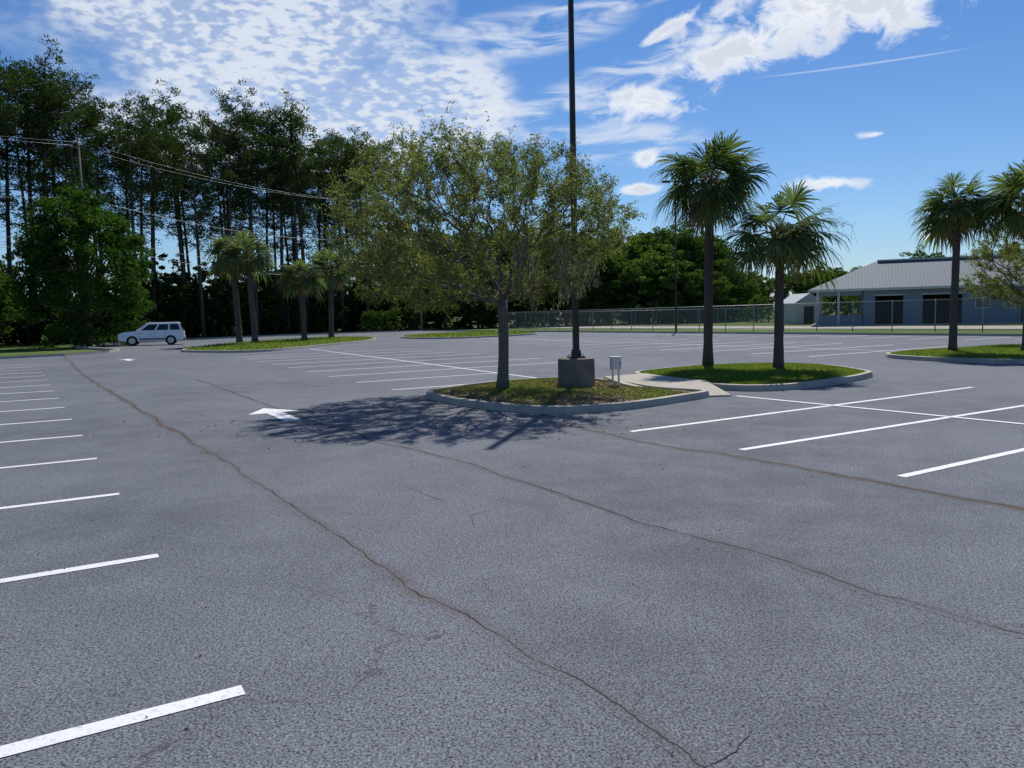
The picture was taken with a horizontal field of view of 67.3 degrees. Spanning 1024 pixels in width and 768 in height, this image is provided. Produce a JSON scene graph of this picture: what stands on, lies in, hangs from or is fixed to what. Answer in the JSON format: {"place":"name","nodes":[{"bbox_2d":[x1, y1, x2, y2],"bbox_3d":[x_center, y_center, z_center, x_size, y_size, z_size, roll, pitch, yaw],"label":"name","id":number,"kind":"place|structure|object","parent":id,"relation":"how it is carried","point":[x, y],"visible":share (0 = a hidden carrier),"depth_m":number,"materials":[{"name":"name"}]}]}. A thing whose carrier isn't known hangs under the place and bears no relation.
{"place":"outdoors","nodes":[
{"label":"outdoors","id":0,"kind":"place"},
{"bbox_2d":[0,309,1022,356],"bbox_3d":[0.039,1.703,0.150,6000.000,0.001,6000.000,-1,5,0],"label":"ground","id":1,"kind":"structure","parent":0,"point":[14,350],"depth_m":66.80,"materials":[{"name":"green plant"}]},
{"bbox_2d":[0,260,22,334],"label":"cypress tree","id":2,"kind":"object","parent":1,"relation":"on","point":[6,310],"visible":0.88,"depth_m":62.58,"materials":[{"name":"green plant"}]},
{"bbox_2d":[5,180,156,348],"bbox_3d":[-34.572,-7.731,62.387,10.869,17.456,12.194,-3,5,-17],"label":"cypress tree","id":3,"kind":"object","parent":1,"relation":"on","point":[48,244],"visible":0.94,"depth_m":59.67,"materials":[{"name":"green plant"}]},
{"bbox_2d":[71,137,93,343],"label":"utility pole","id":4,"kind":"object","parent":1,"relation":"on","point":[78,146],"visible":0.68,"depth_m":65.50,"materials":[{"name":"brown wood"}]},
{"bbox_2d":[0,136,387,274],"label":"power lines","id":5,"kind":"object","parent":4,"relation":"attached to","point":[155,215],"visible":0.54,"depth_m":72.42,"materials":[{"name":"metal"}]},
{"bbox_2d":[0,34,419,343],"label":"pine trees","id":6,"kind":"object","parent":1,"relation":"on","point":[51,100],"visible":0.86,"depth_m":87.68,"materials":[{"name":"green plant"}]},
{"bbox_2d":[0,252,449,345],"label":"forest understory","id":7,"kind":"object","parent":1,"relation":"on","point":[177,304],"visible":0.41,"depth_m":92.39,"materials":[{"name":"green plant"}]},
{"bbox_2d":[417,200,422,329],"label":"utility pole","id":8,"kind":"object","parent":1,"relation":"on","point":[421,322],"visible":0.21,"depth_m":103.46,"materials":[{"name":"brown wood"}]},
{"bbox_2d":[0,331,1023,767],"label":"parking lot","id":9,"kind":"structure","parent":1,"relation":"on","point":[712,651],"depth_m":5.20,"materials":[{"name":"grey asphalt"}]},
{"bbox_2d":[118,321,185,345],"bbox_3d":[-28.389,-3.987,60.731,4.772,1.832,2.134,-3,5,-20],"label":"parked suv","id":10,"kind":"object","parent":9,"relation":"on","point":[171,332],"visible":1,"depth_m":60.08,"materials":[{"name":"white paint"}]},
{"bbox_2d":[181,337,375,352],"bbox_3d":[-15.699,-2.950,55.417,10.056,0.170,27.750,-1,5,0],"label":"traffic island","id":11,"kind":"object","parent":9,"relation":"on","point":[258,350],"visible":0.43,"depth_m":43.88,"materials":[{"name":"concrete"}]},
{"bbox_2d":[199,233,258,342],"bbox_3d":[-20.028,-6.952,55.604,4.446,8.028,4.070,0,5,14],"label":"palm tree","id":12,"kind":"object","parent":11,"relation":"on","point":[218,244],"visible":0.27,"depth_m":55.55,"materials":[{"name":"green plant"}]},
{"bbox_2d":[214,229,279,342],"bbox_3d":[-18.429,-6.800,53.690,4.453,7.992,4.560,-1,5,0],"label":"palm tree","id":13,"kind":"object","parent":11,"relation":"on","point":[247,264],"visible":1,"depth_m":53.30,"materials":[{"name":"green plant"}]},
{"bbox_2d":[184,336,372,349],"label":"grass","id":14,"kind":"object","parent":11,"relation":"on","point":[275,344],"visible":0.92,"depth_m":50.63,"materials":[{"name":"green plant"}]},
{"bbox_2d":[274,258,328,339],"bbox_3d":[-15.955,-6.355,58.353,4.052,6.167,3.745,-5,6,-35],"label":"palm tree","id":15,"kind":"object","parent":11,"relation":"on","point":[299,284],"visible":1,"depth_m":57.69,"materials":[{"name":"green plant"}]},
{"bbox_2d":[307,247,354,337],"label":"palm tree","id":16,"kind":"object","parent":11,"relation":"on","point":[322,262],"visible":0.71,"depth_m":62.88,"materials":[{"name":"green plant"}]},
{"bbox_2d":[401,332,537,338],"bbox_3d":[-3.672,-4.389,68.605,12.052,0.170,18.167,1,6,24],"label":"traffic island","id":17,"kind":"object","parent":9,"relation":"on","point":[461,337],"visible":0.42,"depth_m":60.93,"materials":[{"name":"concrete"}]},
{"bbox_2d":[403,331,535,336],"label":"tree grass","id":18,"kind":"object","parent":17,"relation":"on","point":[460,334],"visible":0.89,"depth_m":65.76,"materials":[{"name":"green plant"}]},
{"bbox_2d":[0,330,1021,358],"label":"lot kerb","id":19,"kind":"structure","parent":9,"relation":"on","point":[107,350],"depth_m":51.81,"materials":[{"name":"concrete"}]},
{"bbox_2d":[0,332,1023,757],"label":"parking lot markings","id":20,"kind":"object","parent":9,"relation":"on","point":[110,722],"visible":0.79,"depth_m":5.44,"materials":[{"name":"white paint"}]},
{"bbox_2d":[61,353,1022,767],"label":"pavement cracks","id":21,"kind":"object","parent":9,"relation":"on","point":[587,503],"visible":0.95,"depth_m":5.58,"materials":[{"name":"brown asphalt"}]},
{"bbox_2d":[62,353,1023,767],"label":"pavement crack stains","id":22,"kind":"object","parent":9,"relation":"on","point":[502,639],"visible":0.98,"depth_m":4.58,"materials":[{"name":"grey asphalt"}]},
{"bbox_2d":[426,377,709,413],"bbox_3d":[0.822,0.175,15.815,4.657,0.170,5.735,-4,6,-28],"label":"traffic island","id":23,"kind":"object","parent":9,"relation":"on","point":[566,408],"visible":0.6,"depth_m":13.75,"materials":[{"name":"grey concrete"}]},
{"bbox_2d":[311,101,647,389],"bbox_3d":[-0.518,-2.641,15.612,6.627,5.615,6.321,-1,5,0],"label":"oak tree","id":24,"kind":"object","parent":23,"relation":"on","point":[561,250],"visible":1,"depth_m":14.42,"materials":[{"name":"green plant"}]},
{"bbox_2d":[436,378,681,404],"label":"fallen leaves","id":25,"kind":"object","parent":23,"relation":"on","point":[597,385],"visible":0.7,"depth_m":14.75,"materials":[{"name":"brown plant"}]},
{"bbox_2d":[434,377,695,404],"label":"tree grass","id":26,"kind":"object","parent":23,"relation":"on","point":[518,391],"visible":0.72,"depth_m":15.06,"materials":[{"name":"plant"}]},
{"bbox_2d":[558,0,594,387],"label":"parking lot light pole","id":27,"kind":"object","parent":23,"relation":"on","point":[576,368],"visible":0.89,"depth_m":15.84,"materials":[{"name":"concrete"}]},
{"bbox_2d":[609,356,621,385],"bbox_3d":[2.156,-0.244,15.988,0.235,0.655,0.180,-2,5,-9],"label":"electrical pedestal box","id":28,"kind":"object","parent":23,"relation":"on","point":[615,362],"visible":0.88,"depth_m":15.92,"materials":[{"name":"grey metal"}]},
{"bbox_2d":[604,373,730,396],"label":"concrete ramp","id":29,"kind":"structure","parent":9,"relation":"on","point":[666,381],"depth_m":16.82,"materials":[{"name":"grey concrete"}]},
{"bbox_2d":[634,363,872,390],"bbox_3d":[5.988,-0.238,19.158,5.717,0.170,6.878,-1,5,0],"label":"traffic island","id":30,"kind":"object","parent":9,"relation":"on","point":[867,374],"visible":0.26,"depth_m":16.12,"materials":[{"name":"concrete"}]},
{"bbox_2d":[649,129,776,365],"bbox_3d":[5.355,-3.706,21.368,3.364,6.398,3.510,-1,5,0],"label":"palm tree","id":31,"kind":"object","parent":30,"relation":"on","point":[708,199],"visible":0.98,"depth_m":20.69,"materials":[{"name":"green plant"}]},
{"bbox_2d":[640,362,865,383],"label":"grass","id":32,"kind":"object","parent":30,"relation":"on","point":[767,373],"visible":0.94,"depth_m":18.40,"materials":[{"name":"green plant"}]},
{"bbox_2d":[716,179,856,367],"bbox_3d":[6.920,-2.704,19.552,3.319,4.654,3.627,1,6,25],"label":"palm tree","id":33,"kind":"object","parent":30,"relation":"on","point":[783,249],"visible":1,"depth_m":19.17,"materials":[{"name":"green plant"}]},
{"bbox_2d":[885,344,1023,363],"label":"traffic island","id":34,"kind":"object","parent":9,"relation":"on","point":[961,360],"visible":0.43,"depth_m":22.66,"materials":[{"name":"concrete"}]},
{"bbox_2d":[906,170,1003,350],"bbox_3d":[14.690,-3.986,25.453,2.983,5.895,2.992,-5,6,-38],"label":"palm tree","id":35,"kind":"object","parent":34,"relation":"on","point":[951,220],"visible":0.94,"depth_m":25.20,"materials":[{"name":"green plant"}]},
{"bbox_2d":[890,344,1023,358],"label":"grass","id":36,"kind":"object","parent":34,"relation":"on","point":[999,351],"visible":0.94,"depth_m":24.59,"materials":[{"name":"green plant"}]},
{"bbox_2d":[959,227,1023,310],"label":"oak tree","id":37,"kind":"object","parent":34,"relation":"on","point":[997,290],"visible":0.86,"depth_m":28.98,"materials":[{"name":"green plant"}]},
{"bbox_2d":[973,159,1023,350],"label":"palm tree","id":38,"kind":"object","parent":34,"relation":"on","point":[1002,204],"visible":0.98,"depth_m":23.92,"materials":[{"name":"green plant"}]},
{"bbox_2d":[508,307,774,328],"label":"chain link fence","id":39,"kind":"object","parent":1,"relation":"on","point":[586,312],"visible":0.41,"depth_m":102.27,"materials":[{"name":"metal"}]},
{"bbox_2d":[662,180,676,331],"bbox_3d":[13.172,-10.176,61.871,2.110,12.200,0.400,-2,5,-6],"label":"parking lot light pole","id":40,"kind":"object","parent":1,"relation":"on","point":[666,181],"visible":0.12,"depth_m":61.93,"materials":[{"name":"brown metal"}]},
{"bbox_2d":[351,215,1023,331],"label":"distant tree line","id":41,"kind":"object","parent":1,"relation":"on","point":[640,273],"visible":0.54,"depth_m":115.69,"materials":[{"name":"green plant"}]},
{"bbox_2d":[508,297,1022,331],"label":"chain link fence","id":42,"kind":"object","parent":1,"relation":"on","point":[852,325],"visible":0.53,"depth_m":60.48,"materials":[{"name":"metal"}]},
{"bbox_2d":[768,274,769,321],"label":"parking lot light pole","id":43,"kind":"object","parent":1,"relation":"on","point":[768,295],"visible":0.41,"depth_m":109.35,"materials":[{"name":"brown metal"}]},
{"bbox_2d":[784,293,822,323],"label":"white shed","id":44,"kind":"structure","parent":1,"relation":"on","point":[792,300],"depth_m":88.70,"materials":[{"name":"white metal"}]},
{"bbox_2d":[808,253,1023,326],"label":"metal roof pavilion","id":45,"kind":"structure","parent":1,"relation":"on","point":[923,280],"depth_m":73.40,"materials":[{"name":"grey metal"}]},
{"bbox_2d":[0,0,1023,317],"label":"sky","id":46,"kind":"structure","parent":0,"point":[867,103],"materials":[{"name":"blue"}]},
{"bbox_2d":[519,326,1022,328],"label":"service road","id":47,"kind":"structure","parent":0,"point":[887,327],"depth_m":69.47,"materials":[{"name":"grey asphalt"}]}
]}

